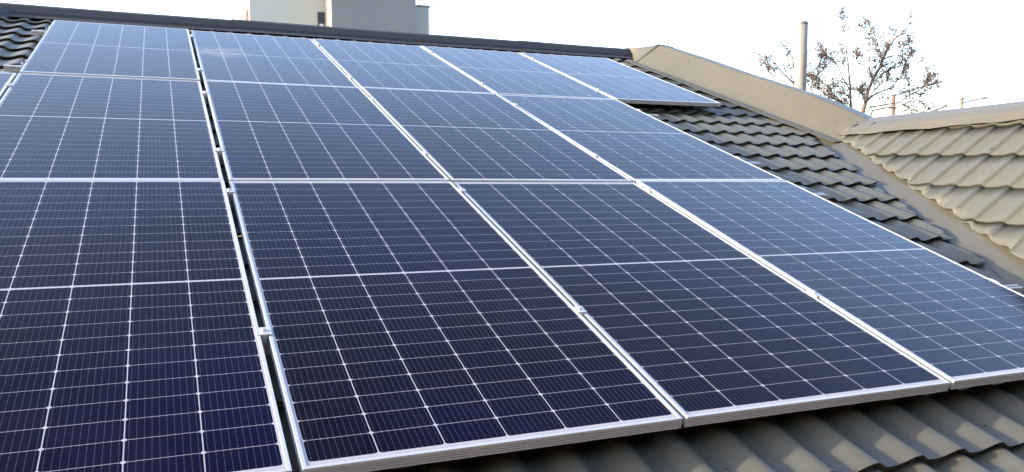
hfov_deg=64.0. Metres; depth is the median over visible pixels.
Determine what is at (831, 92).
bare tree
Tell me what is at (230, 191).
mounting rail
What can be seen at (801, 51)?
flue pipe
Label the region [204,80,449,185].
solar panel
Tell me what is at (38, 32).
mounting rail
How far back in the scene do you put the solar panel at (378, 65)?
7.42 m
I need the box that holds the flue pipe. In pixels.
[794,21,807,90]
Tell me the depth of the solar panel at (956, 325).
3.90 m
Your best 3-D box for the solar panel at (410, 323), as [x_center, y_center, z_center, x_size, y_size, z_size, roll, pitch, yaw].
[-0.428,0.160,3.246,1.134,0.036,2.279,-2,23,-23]
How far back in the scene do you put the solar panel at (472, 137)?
5.38 m
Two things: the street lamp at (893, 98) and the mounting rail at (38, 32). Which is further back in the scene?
the street lamp at (893, 98)
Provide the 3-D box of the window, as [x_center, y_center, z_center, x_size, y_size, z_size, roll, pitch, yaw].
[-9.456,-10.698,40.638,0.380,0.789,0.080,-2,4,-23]
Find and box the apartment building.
[233,0,429,33]
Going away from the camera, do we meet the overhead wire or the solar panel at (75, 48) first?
the solar panel at (75, 48)
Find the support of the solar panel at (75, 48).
attached to the mounting rail at (13, 68)
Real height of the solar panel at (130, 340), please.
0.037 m
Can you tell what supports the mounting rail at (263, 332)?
attached to the house
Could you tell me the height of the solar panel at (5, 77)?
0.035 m
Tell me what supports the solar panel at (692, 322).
attached to the mounting rail at (263, 332)
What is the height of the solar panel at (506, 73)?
0.037 m
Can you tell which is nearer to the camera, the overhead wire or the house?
the house
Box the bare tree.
[750,6,942,115]
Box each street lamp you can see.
[891,80,942,114]
[947,97,988,107]
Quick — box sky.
[0,0,1023,116]
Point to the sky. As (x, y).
(976, 47)
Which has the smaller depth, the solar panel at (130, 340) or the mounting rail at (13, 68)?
the solar panel at (130, 340)
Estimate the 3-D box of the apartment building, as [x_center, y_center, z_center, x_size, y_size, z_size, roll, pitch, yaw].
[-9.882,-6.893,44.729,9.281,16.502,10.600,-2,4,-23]
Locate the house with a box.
[0,2,1023,471]
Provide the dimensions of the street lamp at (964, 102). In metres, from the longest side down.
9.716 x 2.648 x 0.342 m
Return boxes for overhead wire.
[922,100,959,111]
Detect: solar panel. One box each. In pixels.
[0,72,16,99]
[0,73,222,179]
[0,180,291,471]
[20,20,199,80]
[191,30,357,86]
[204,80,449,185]
[230,181,682,471]
[313,39,495,93]
[362,87,631,182]
[421,46,613,98]
[453,182,950,426]
[498,94,783,182]
[520,53,720,106]
[636,180,1023,388]
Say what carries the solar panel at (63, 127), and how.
attached to the mounting rail at (221, 162)
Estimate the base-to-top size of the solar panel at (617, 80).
0.037 m
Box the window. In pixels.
[317,12,324,25]
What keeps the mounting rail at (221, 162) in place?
attached to the house
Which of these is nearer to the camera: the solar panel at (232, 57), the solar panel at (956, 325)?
the solar panel at (956, 325)
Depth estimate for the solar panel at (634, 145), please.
5.86 m
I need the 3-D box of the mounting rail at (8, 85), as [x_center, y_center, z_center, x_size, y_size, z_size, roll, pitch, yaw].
[-1.542,-0.945,5.848,6.085,0.127,0.050,-2,23,-23]
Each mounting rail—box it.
[3,60,699,94]
[5,83,659,119]
[31,26,624,64]
[214,148,760,167]
[226,187,826,207]
[255,278,1022,354]

